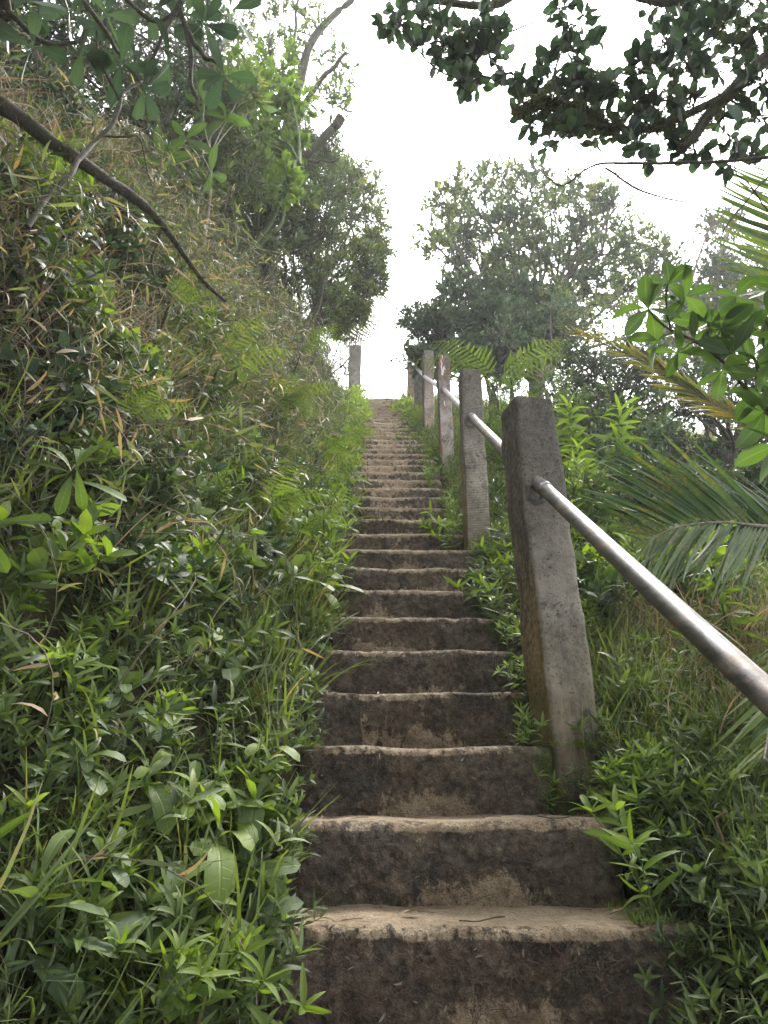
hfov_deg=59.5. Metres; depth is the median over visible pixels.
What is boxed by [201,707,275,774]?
leafy herb
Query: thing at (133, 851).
leafy herb
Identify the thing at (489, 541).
leafy herb
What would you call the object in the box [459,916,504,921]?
twig
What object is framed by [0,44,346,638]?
dry straw
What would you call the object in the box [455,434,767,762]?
dry grass mat
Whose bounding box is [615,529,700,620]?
bush
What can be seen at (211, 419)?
bush
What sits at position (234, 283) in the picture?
bush
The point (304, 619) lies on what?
leafy herb
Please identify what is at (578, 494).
whorled herb
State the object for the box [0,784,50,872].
leafy herb
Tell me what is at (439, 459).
leafy herb
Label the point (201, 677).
grass clump
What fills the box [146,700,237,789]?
leafy herb
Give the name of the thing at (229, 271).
bush
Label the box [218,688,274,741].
leaved shoot
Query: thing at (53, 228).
bush
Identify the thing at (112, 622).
leafy herb
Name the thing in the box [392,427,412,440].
leafy herb
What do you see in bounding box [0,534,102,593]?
bush
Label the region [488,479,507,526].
bush
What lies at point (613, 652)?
grass
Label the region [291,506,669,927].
step moss
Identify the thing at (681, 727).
leafy herb
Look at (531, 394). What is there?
whorled herb
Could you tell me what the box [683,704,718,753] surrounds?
leafy herb
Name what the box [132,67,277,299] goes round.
ribbed leaf shrub
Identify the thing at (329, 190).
leafy shrub
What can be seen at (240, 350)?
fern
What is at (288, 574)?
leafy herb
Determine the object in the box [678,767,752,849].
leafy herb
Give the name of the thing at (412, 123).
sky
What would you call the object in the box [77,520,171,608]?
bush
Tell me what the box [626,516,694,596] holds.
bush
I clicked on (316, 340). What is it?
fern
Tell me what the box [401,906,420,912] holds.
fallen leaf
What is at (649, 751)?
leafy herb
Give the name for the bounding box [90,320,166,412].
bush
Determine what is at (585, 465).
whorled herb
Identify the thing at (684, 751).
leafy herb
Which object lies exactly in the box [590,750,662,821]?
leafy herb
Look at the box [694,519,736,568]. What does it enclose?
bush
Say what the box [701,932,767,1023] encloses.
leafy herb
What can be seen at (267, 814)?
leafy herb
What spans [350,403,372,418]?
leafy herb
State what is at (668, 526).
bush
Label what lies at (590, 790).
leafy herb
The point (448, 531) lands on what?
leafy herb
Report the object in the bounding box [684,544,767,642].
whorled herb
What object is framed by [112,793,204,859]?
grass clump
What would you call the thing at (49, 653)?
leafy herb
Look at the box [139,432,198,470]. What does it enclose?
bush
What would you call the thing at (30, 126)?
fallen branch
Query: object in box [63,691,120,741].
leafy herb
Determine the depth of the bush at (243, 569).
2.40 m
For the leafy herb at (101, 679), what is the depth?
1.64 m
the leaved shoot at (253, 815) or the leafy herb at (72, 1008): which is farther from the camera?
the leaved shoot at (253, 815)
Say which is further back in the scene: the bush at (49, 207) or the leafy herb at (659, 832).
the bush at (49, 207)
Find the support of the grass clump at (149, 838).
on the ground at (558, 808)
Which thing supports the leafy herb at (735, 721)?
on the ground at (558, 808)
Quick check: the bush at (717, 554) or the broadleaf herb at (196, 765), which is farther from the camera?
the bush at (717, 554)
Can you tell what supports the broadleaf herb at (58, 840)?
on the ground at (558, 808)
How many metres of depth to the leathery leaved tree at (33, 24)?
2.86 m
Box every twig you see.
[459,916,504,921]
[537,815,568,818]
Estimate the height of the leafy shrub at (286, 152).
3.806 m
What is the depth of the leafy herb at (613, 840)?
1.55 m
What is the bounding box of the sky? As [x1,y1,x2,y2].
[21,0,767,439]
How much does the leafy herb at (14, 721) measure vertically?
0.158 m
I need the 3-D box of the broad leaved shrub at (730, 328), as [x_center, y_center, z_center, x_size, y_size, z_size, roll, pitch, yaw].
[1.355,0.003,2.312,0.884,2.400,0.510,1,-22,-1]
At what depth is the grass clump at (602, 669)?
2.54 m
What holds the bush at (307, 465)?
on the ground at (558, 808)
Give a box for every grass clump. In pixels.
[12,818,120,948]
[30,676,168,784]
[41,785,135,852]
[70,768,221,906]
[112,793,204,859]
[145,638,237,713]
[152,718,230,782]
[166,620,265,691]
[190,715,331,811]
[205,684,278,749]
[224,583,254,653]
[234,675,323,763]
[240,669,286,721]
[281,604,342,666]
[595,647,609,685]
[674,660,698,703]
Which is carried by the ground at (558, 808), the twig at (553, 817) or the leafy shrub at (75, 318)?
the leafy shrub at (75, 318)
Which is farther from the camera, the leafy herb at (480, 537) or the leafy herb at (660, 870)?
the leafy herb at (480, 537)
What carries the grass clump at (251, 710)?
on the ground at (558, 808)
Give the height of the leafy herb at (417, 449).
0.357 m
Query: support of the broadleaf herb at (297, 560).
on the ground at (558, 808)
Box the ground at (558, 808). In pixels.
[0,88,767,1023]
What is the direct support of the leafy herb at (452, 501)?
on the ground at (558, 808)
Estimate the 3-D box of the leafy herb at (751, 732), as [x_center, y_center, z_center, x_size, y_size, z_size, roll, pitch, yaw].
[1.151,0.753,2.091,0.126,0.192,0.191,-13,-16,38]
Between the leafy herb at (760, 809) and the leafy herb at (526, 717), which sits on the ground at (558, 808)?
the leafy herb at (760, 809)
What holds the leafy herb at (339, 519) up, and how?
on the ground at (558, 808)
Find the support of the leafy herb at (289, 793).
on the ground at (558, 808)
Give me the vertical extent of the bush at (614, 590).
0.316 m
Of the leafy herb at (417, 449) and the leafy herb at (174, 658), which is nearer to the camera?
the leafy herb at (174, 658)
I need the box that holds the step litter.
[264,507,630,1023]
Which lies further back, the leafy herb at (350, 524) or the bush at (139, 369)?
the leafy herb at (350, 524)
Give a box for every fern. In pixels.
[112,368,195,475]
[152,270,216,346]
[170,312,294,405]
[245,462,343,547]
[263,373,338,434]
[286,322,342,390]
[287,502,356,555]
[311,431,376,469]
[325,313,394,379]
[410,338,572,432]
[442,438,497,461]
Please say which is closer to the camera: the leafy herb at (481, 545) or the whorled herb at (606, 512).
the leafy herb at (481, 545)
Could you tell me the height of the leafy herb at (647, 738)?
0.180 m
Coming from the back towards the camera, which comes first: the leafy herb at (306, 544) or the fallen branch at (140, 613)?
the leafy herb at (306, 544)
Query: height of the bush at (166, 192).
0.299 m
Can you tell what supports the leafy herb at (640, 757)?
on the ground at (558, 808)
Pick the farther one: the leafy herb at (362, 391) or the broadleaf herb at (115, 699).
the leafy herb at (362, 391)
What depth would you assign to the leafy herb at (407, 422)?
9.39 m
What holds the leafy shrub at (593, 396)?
on the ground at (558, 808)
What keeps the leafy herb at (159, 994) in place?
on the ground at (558, 808)
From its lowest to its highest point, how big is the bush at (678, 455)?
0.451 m
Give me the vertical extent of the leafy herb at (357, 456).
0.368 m
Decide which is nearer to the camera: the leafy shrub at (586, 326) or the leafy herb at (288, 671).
the leafy herb at (288, 671)
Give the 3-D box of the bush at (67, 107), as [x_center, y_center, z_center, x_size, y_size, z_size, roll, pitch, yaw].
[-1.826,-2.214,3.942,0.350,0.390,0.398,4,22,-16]
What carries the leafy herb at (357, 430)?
on the ground at (558, 808)
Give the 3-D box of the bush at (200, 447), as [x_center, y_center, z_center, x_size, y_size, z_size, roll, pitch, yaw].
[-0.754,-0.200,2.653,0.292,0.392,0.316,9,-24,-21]
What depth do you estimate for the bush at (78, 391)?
2.08 m
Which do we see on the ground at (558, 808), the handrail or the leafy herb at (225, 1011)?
the leafy herb at (225, 1011)
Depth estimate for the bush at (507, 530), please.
3.95 m
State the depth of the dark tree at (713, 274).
14.70 m
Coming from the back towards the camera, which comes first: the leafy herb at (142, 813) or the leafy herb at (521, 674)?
the leafy herb at (521, 674)
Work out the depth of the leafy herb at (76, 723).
1.47 m
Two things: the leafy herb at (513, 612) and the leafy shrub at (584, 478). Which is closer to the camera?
the leafy herb at (513, 612)
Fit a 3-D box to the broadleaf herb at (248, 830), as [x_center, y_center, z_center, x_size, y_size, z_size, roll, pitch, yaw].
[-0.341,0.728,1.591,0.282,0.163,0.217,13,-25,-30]
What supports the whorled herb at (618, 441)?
on the ground at (558, 808)
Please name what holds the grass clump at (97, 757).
on the ground at (558, 808)
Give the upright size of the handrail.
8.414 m
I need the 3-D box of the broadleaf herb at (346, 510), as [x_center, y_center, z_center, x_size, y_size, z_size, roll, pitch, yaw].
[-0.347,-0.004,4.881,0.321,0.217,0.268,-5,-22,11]
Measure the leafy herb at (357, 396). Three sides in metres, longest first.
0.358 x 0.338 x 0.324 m
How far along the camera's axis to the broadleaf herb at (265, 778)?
1.68 m
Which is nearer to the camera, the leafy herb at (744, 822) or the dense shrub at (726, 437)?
the leafy herb at (744, 822)
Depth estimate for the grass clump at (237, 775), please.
1.87 m
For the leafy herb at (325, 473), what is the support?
on the ground at (558, 808)
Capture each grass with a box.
[0,131,386,1023]
[385,383,767,1023]
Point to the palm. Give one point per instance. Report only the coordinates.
(712, 499)
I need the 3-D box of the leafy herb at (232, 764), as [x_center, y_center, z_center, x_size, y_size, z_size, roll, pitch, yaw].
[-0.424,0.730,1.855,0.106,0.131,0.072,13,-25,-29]
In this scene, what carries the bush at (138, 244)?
on the ground at (558, 808)
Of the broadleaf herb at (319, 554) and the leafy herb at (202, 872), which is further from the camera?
the broadleaf herb at (319, 554)
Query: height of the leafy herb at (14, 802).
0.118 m
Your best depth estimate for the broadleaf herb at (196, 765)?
1.60 m
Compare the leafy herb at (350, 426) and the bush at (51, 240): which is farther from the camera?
the leafy herb at (350, 426)
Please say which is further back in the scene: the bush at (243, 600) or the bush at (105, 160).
the bush at (105, 160)
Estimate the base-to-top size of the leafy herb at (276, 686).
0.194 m
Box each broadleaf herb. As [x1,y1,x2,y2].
[0,626,118,687]
[0,829,117,938]
[30,739,126,794]
[50,827,134,891]
[90,661,167,741]
[93,739,189,834]
[97,844,219,949]
[110,882,264,1021]
[111,796,289,914]
[144,760,262,823]
[162,611,248,686]
[177,652,272,698]
[189,782,280,855]
[192,769,299,840]
[215,721,299,771]
[224,779,287,847]
[235,610,304,658]
[266,544,334,599]
[267,587,294,622]
[290,569,338,615]
[298,550,332,594]
[299,563,341,607]
[311,560,349,591]
[319,560,363,592]
[339,500,357,519]
[347,438,365,451]
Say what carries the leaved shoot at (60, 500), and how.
on the ground at (558, 808)
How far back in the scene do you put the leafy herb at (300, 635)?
2.73 m
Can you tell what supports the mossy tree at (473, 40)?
on the ground at (558, 808)
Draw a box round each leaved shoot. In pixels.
[0,155,27,186]
[0,513,51,572]
[0,869,119,1004]
[22,445,126,521]
[64,652,142,710]
[116,904,241,1020]
[176,783,234,837]
[193,802,300,922]
[197,894,303,954]
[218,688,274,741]
[252,208,262,288]
[264,800,301,844]
[285,616,325,648]
[286,212,302,315]
[313,509,338,535]
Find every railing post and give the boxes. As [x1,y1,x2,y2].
[348,345,361,394]
[407,344,413,397]
[413,344,422,421]
[422,350,434,442]
[436,355,453,480]
[458,368,491,568]
[501,396,604,799]
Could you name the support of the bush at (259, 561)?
on the ground at (558, 808)
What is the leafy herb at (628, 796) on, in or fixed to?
on the ground at (558, 808)
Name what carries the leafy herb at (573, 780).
on the ground at (558, 808)
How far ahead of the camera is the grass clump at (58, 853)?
1.22 m
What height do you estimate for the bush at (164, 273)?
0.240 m
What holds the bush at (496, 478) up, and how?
on the ground at (558, 808)
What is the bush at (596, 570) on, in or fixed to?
on the ground at (558, 808)
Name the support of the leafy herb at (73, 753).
on the ground at (558, 808)
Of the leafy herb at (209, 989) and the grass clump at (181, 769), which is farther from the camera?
the grass clump at (181, 769)
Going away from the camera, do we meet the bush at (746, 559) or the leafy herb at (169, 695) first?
the leafy herb at (169, 695)
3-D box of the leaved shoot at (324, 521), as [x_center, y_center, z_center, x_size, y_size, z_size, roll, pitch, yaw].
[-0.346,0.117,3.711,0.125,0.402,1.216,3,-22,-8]
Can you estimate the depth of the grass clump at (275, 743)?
2.08 m
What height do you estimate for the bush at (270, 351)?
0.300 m
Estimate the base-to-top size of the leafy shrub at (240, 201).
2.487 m
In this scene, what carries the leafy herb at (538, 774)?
on the stairway
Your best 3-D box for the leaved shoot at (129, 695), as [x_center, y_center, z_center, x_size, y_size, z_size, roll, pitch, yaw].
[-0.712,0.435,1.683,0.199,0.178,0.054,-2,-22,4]
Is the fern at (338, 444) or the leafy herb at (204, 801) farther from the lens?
the fern at (338, 444)
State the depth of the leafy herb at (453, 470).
6.15 m
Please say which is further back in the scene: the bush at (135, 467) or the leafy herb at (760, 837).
the bush at (135, 467)
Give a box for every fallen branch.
[0,87,229,301]
[24,30,151,228]
[138,608,172,700]
[625,612,645,659]
[714,811,738,904]
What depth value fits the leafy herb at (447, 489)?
5.69 m
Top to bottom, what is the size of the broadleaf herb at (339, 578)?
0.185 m
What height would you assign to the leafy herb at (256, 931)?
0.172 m
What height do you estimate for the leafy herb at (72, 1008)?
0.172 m
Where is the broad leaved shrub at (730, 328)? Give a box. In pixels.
[611,260,767,482]
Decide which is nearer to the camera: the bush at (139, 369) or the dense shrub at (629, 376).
the bush at (139, 369)
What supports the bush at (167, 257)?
on the ground at (558, 808)
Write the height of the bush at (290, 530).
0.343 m
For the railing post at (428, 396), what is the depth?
9.15 m
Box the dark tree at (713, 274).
[642,201,767,436]
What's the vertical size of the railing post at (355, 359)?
1.568 m
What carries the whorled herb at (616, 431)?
on the ground at (558, 808)
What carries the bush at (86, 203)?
on the ground at (558, 808)
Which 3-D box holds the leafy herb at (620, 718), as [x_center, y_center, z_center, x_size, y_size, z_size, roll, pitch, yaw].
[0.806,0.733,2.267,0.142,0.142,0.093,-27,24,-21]
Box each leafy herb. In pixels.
[0,640,82,747]
[0,679,43,746]
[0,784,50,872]
[0,787,47,841]
[0,794,57,846]
[2,729,107,840]
[7,720,83,782]
[16,853,151,1023]
[20,865,75,931]
[28,667,111,765]
[46,621,101,691]
[48,803,105,847]
[52,705,146,784]
[53,948,97,1023]
[59,868,101,926]
[63,597,137,668]
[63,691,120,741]
[72,660,118,712]
[75,791,154,871]
[76,659,103,696]
[76,838,146,903]
[77,897,169,1023]
[80,735,125,776]
[82,910,164,981]
[84,838,137,891]
[87,965,194,1023]
[88,855,170,953]
[105,765,176,857]
[116,713,164,770]
[121,930,170,988]
[123,616,206,670]
[123,923,251,1023]
[126,882,210,1009]
[128,777,226,844]
[131,932,239,1023]
[135,679,199,756]
[137,970,158,1022]
[140,868,163,915]
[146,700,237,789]
[154,642,241,709]
[155,918,246,1005]
[166,810,236,862]
[167,671,208,732]
[176,849,208,925]
[182,765,240,846]
[186,917,264,983]
[197,998,237,1023]
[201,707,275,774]
[205,667,256,714]
[208,627,236,663]
[210,887,298,973]
[212,752,243,799]
[214,748,263,788]
[215,699,256,731]
[215,812,273,857]
[218,893,328,1019]
[218,920,330,1023]
[223,763,282,847]
[230,720,272,770]
[232,770,277,824]
[238,870,295,924]
[245,716,297,809]
[248,664,298,720]
[252,692,312,757]
[263,775,305,857]
[270,652,305,689]
[274,644,289,657]
[276,563,309,603]
[280,626,315,657]
[286,664,328,726]
[291,605,344,661]
[291,693,330,747]
[301,551,325,595]
[304,535,325,564]
[309,529,348,567]
[312,544,363,595]
[313,507,345,548]
[315,468,350,498]
[316,488,348,509]
[316,496,343,517]
[316,516,354,550]
[322,511,343,534]
[324,431,361,452]
[326,463,360,490]
[327,466,350,491]
[329,425,355,437]
[330,441,362,476]
[332,449,368,488]
[339,399,350,410]
[339,423,360,440]
[339,493,362,507]
[345,388,362,399]
[346,423,369,437]
[347,411,373,424]
[349,391,362,404]
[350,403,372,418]
[350,404,368,413]
[350,449,366,465]
[351,417,377,437]
[354,396,365,410]
[357,383,369,396]
[392,401,405,411]
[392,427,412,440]
[399,417,420,428]
[400,406,412,419]
[405,438,433,455]
[407,430,427,442]
[410,408,421,418]
[410,421,422,433]
[414,499,448,534]
[416,451,430,465]
[417,424,432,440]
[419,465,439,480]
[420,463,443,488]
[424,454,446,481]
[425,441,437,459]
[427,443,438,462]
[429,515,462,549]
[436,487,456,507]
[439,501,462,517]
[441,504,489,529]
[443,570,511,630]
[444,482,460,494]
[444,511,463,534]
[446,464,454,486]
[446,498,460,513]
[446,512,462,534]
[460,542,490,585]
[460,564,509,621]
[470,520,511,563]
[471,536,514,578]
[471,574,519,646]
[484,517,508,548]
[488,550,516,601]
[490,552,515,593]
[492,659,524,693]
[495,612,519,650]
[499,599,520,640]
[504,713,535,745]
[509,651,526,684]
[511,624,520,637]
[511,698,551,745]
[513,633,524,675]
[532,763,570,814]
[560,763,588,801]
[564,699,644,763]
[565,783,681,924]
[577,779,612,811]
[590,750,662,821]
[590,759,664,833]
[598,664,659,711]
[598,750,631,777]
[601,771,617,791]
[604,750,685,809]
[608,707,637,733]
[610,713,701,778]
[610,808,659,863]
[612,747,670,798]
[621,733,643,752]
[622,737,691,780]
[622,738,725,827]
[622,750,686,825]
[623,854,675,927]
[624,731,654,770]
[631,805,695,872]
[633,961,723,1023]
[634,758,739,866]
[654,775,709,835]
[654,779,706,836]
[670,851,764,947]
[672,738,767,809]
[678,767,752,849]
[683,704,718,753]
[690,771,751,838]
[692,733,725,762]
[696,705,748,741]
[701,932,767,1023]
[704,835,748,904]
[705,853,767,944]
[706,806,763,845]
[711,822,767,886]
[717,838,767,939]
[720,798,767,831]
[724,763,767,802]
[726,829,767,907]
[732,722,764,751]
[737,802,767,838]
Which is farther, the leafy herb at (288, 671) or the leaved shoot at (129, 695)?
the leafy herb at (288, 671)
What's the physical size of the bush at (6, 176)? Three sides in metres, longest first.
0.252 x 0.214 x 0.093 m
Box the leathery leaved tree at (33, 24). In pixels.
[0,0,260,119]
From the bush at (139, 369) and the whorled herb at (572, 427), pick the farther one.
the whorled herb at (572, 427)
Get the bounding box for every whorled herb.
[526,389,559,438]
[553,392,600,475]
[556,412,581,461]
[560,436,595,504]
[563,447,606,519]
[565,476,602,541]
[570,498,589,554]
[576,560,595,613]
[577,457,610,516]
[580,596,603,647]
[589,393,646,493]
[589,483,618,532]
[604,426,643,499]
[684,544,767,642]
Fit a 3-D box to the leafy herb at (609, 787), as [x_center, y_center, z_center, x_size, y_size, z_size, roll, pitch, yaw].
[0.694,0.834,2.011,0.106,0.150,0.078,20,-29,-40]
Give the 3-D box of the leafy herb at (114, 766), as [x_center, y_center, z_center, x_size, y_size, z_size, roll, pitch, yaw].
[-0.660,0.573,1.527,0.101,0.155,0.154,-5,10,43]
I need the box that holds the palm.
[558,161,767,793]
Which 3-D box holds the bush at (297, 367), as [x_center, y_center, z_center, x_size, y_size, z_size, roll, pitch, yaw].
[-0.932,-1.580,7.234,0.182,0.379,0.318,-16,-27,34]
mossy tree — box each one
[191,0,359,307]
[370,0,767,230]
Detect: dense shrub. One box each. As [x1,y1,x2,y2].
[0,0,162,129]
[76,0,234,201]
[389,265,581,420]
[549,333,675,448]
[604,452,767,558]
[649,346,767,485]
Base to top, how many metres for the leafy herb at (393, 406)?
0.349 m
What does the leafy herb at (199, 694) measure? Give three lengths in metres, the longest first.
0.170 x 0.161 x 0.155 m
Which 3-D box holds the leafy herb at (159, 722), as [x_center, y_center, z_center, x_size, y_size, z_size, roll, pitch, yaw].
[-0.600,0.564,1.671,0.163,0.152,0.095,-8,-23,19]
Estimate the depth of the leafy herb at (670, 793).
1.84 m
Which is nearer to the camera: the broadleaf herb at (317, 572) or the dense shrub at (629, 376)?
the broadleaf herb at (317, 572)
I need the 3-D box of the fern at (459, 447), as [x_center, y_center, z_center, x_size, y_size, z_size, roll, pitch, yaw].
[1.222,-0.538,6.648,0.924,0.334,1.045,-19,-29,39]
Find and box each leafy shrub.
[20,272,112,379]
[73,185,158,325]
[118,44,283,231]
[174,112,297,285]
[178,35,319,274]
[214,166,323,320]
[229,111,358,369]
[245,183,340,330]
[276,242,362,397]
[278,140,400,344]
[318,330,358,383]
[476,285,585,397]
[483,365,591,446]
[484,393,511,478]
[533,275,671,404]
[548,378,685,479]
[562,461,633,556]
[590,415,691,513]
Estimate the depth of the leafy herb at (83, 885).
1.25 m
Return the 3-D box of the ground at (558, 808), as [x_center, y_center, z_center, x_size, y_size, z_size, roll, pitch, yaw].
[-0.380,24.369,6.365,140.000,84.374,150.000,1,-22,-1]
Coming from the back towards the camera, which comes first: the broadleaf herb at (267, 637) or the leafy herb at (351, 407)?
the leafy herb at (351, 407)
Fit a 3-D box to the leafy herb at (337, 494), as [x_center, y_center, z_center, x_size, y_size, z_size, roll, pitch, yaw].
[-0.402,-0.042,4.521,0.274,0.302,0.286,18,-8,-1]
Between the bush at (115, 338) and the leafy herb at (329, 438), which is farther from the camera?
the leafy herb at (329, 438)
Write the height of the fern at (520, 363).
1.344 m
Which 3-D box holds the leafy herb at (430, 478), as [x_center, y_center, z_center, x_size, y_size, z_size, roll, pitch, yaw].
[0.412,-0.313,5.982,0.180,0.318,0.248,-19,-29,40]
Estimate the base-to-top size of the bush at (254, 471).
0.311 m
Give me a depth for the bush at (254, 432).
3.71 m
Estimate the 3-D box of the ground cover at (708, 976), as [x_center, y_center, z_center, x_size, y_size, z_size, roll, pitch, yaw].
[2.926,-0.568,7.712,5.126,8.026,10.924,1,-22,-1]
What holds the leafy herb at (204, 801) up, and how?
on the ground at (558, 808)
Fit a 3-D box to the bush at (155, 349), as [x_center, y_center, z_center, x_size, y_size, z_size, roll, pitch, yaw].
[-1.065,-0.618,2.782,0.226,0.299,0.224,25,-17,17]
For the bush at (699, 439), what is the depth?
7.14 m
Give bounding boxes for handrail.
[408,361,767,717]
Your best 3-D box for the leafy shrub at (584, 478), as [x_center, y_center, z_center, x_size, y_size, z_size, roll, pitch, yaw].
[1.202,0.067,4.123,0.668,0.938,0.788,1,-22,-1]
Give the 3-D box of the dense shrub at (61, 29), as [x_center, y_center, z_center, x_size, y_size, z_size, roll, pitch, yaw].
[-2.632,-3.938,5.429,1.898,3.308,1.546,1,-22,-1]
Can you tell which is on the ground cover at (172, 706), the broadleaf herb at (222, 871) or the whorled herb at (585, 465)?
the broadleaf herb at (222, 871)
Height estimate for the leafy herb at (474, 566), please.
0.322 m
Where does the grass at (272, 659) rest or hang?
on the ground at (558, 808)
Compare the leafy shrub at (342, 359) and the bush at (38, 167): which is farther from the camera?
the leafy shrub at (342, 359)
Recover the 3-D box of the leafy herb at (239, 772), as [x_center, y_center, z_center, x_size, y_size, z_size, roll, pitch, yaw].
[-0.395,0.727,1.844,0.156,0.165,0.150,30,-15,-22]
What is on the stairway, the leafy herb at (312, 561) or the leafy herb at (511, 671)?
the leafy herb at (511, 671)
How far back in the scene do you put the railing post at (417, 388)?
11.18 m
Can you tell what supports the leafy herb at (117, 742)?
on the ground at (558, 808)
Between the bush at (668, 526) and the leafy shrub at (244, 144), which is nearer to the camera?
the bush at (668, 526)
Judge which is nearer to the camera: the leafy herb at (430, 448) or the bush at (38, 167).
the bush at (38, 167)
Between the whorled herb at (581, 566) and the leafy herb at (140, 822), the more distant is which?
the whorled herb at (581, 566)
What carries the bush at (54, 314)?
on the ground at (558, 808)
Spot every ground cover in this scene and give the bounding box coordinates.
[0,42,369,1023]
[402,391,767,1023]
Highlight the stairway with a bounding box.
[265,398,715,1023]
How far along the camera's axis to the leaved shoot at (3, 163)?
2.00 m
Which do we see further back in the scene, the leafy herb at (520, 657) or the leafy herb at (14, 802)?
the leafy herb at (520, 657)
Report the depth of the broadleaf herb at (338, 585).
3.40 m
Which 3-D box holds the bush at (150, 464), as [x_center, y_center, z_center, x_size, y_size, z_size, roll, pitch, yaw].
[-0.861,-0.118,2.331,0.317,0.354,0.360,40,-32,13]
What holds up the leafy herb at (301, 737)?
on the ground at (558, 808)
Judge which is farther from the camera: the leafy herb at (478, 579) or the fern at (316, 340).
the fern at (316, 340)
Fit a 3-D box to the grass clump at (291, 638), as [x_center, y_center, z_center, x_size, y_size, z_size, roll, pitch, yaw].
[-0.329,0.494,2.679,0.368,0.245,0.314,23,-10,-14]
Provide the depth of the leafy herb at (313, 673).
2.32 m
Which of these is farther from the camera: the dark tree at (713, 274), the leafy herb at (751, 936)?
the dark tree at (713, 274)
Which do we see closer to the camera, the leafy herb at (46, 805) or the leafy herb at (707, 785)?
the leafy herb at (46, 805)
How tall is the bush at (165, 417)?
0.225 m
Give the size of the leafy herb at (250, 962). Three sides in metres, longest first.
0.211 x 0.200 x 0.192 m
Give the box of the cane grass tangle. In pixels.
[0,4,381,1023]
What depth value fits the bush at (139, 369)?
2.43 m
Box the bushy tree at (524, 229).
[408,148,687,397]
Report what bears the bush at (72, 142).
on the ground at (558, 808)
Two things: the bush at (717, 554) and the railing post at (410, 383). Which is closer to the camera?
the bush at (717, 554)
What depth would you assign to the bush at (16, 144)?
2.92 m
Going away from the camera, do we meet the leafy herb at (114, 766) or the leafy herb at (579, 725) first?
the leafy herb at (114, 766)
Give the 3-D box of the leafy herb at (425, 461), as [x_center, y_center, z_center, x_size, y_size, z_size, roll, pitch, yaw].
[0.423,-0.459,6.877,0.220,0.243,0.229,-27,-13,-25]
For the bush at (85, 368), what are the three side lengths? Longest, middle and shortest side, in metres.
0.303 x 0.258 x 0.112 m
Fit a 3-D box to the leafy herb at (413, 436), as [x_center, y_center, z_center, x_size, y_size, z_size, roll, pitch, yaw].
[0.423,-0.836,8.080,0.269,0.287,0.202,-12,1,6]
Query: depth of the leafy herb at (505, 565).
3.54 m
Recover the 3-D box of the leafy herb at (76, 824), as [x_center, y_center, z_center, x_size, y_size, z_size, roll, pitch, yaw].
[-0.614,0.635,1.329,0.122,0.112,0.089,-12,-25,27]
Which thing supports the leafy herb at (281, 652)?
on the ground at (558, 808)
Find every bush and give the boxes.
[0,148,25,203]
[0,230,117,341]
[0,404,65,476]
[0,498,137,631]
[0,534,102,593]
[1,100,59,187]
[1,330,128,448]
[9,154,80,218]
[11,142,80,235]
[15,291,68,345]
[26,165,94,240]
[28,285,81,353]
[33,146,103,204]
[33,180,120,266]
[36,296,126,375]
[36,417,109,508]
[37,219,96,315]
[38,359,94,431]
[40,93,102,160]
[40,168,86,240]
[42,411,131,490]
[50,127,88,164]
[55,111,102,150]
[58,191,119,249]
[58,474,124,550]
[64,268,143,359]
[69,310,147,367]
[69,335,133,407]
[71,269,118,310]
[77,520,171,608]
[82,155,108,203]
[83,322,132,381]
[90,214,146,250]
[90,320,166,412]
[90,360,184,436]
[91,403,179,496]
[98,440,154,519]
[98,509,215,610]
[103,168,169,229]
[105,421,200,525]
[108,337,163,372]
[114,364,173,419]
[128,542,204,619]
[129,429,228,520]
[136,512,204,637]
[137,427,215,524]
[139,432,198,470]
[140,565,193,633]
[141,179,180,206]
[150,184,176,208]
[153,255,186,301]
[154,432,231,504]
[157,513,223,602]
[163,247,187,276]
[174,473,213,505]
[186,296,241,346]
[186,302,216,345]
[186,386,222,424]
[187,368,251,414]
[188,534,252,614]
[196,403,234,449]
[198,519,266,571]
[200,299,217,322]
[200,574,261,616]
[204,459,252,516]
[206,274,241,302]
[209,264,264,323]
[225,457,270,504]
[226,425,289,492]
[233,425,271,471]
[238,517,293,579]
[239,442,290,504]
[252,306,300,346]
[254,413,286,447]
[255,378,284,400]
[255,443,331,501]
[259,338,286,360]
[264,490,317,538]
[276,409,316,443]
[287,353,311,373]
[296,469,336,503]
[301,436,323,454]
[484,517,513,563]
[488,460,506,499]
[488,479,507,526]
[491,512,512,551]
[575,522,619,608]
[575,543,633,622]
[576,559,607,583]
[577,572,626,630]
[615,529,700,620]
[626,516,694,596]
[648,542,704,609]
[654,496,699,566]
[656,523,719,573]
[656,523,733,608]
[665,442,706,468]
[693,435,725,463]
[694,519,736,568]
[729,558,751,598]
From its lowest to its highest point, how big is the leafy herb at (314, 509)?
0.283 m
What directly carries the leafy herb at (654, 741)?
on the ground at (558, 808)
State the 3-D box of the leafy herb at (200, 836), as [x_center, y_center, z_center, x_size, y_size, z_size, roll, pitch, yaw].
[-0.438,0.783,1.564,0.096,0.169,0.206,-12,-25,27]
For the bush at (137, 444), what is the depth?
2.30 m
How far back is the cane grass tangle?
2.88 m
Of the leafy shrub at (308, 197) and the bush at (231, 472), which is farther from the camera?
the leafy shrub at (308, 197)
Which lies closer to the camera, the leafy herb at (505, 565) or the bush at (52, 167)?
the bush at (52, 167)
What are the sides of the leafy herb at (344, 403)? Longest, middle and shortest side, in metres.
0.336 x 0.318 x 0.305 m
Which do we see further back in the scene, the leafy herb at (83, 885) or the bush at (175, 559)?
the bush at (175, 559)
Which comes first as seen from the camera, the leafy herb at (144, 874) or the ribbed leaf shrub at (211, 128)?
the leafy herb at (144, 874)

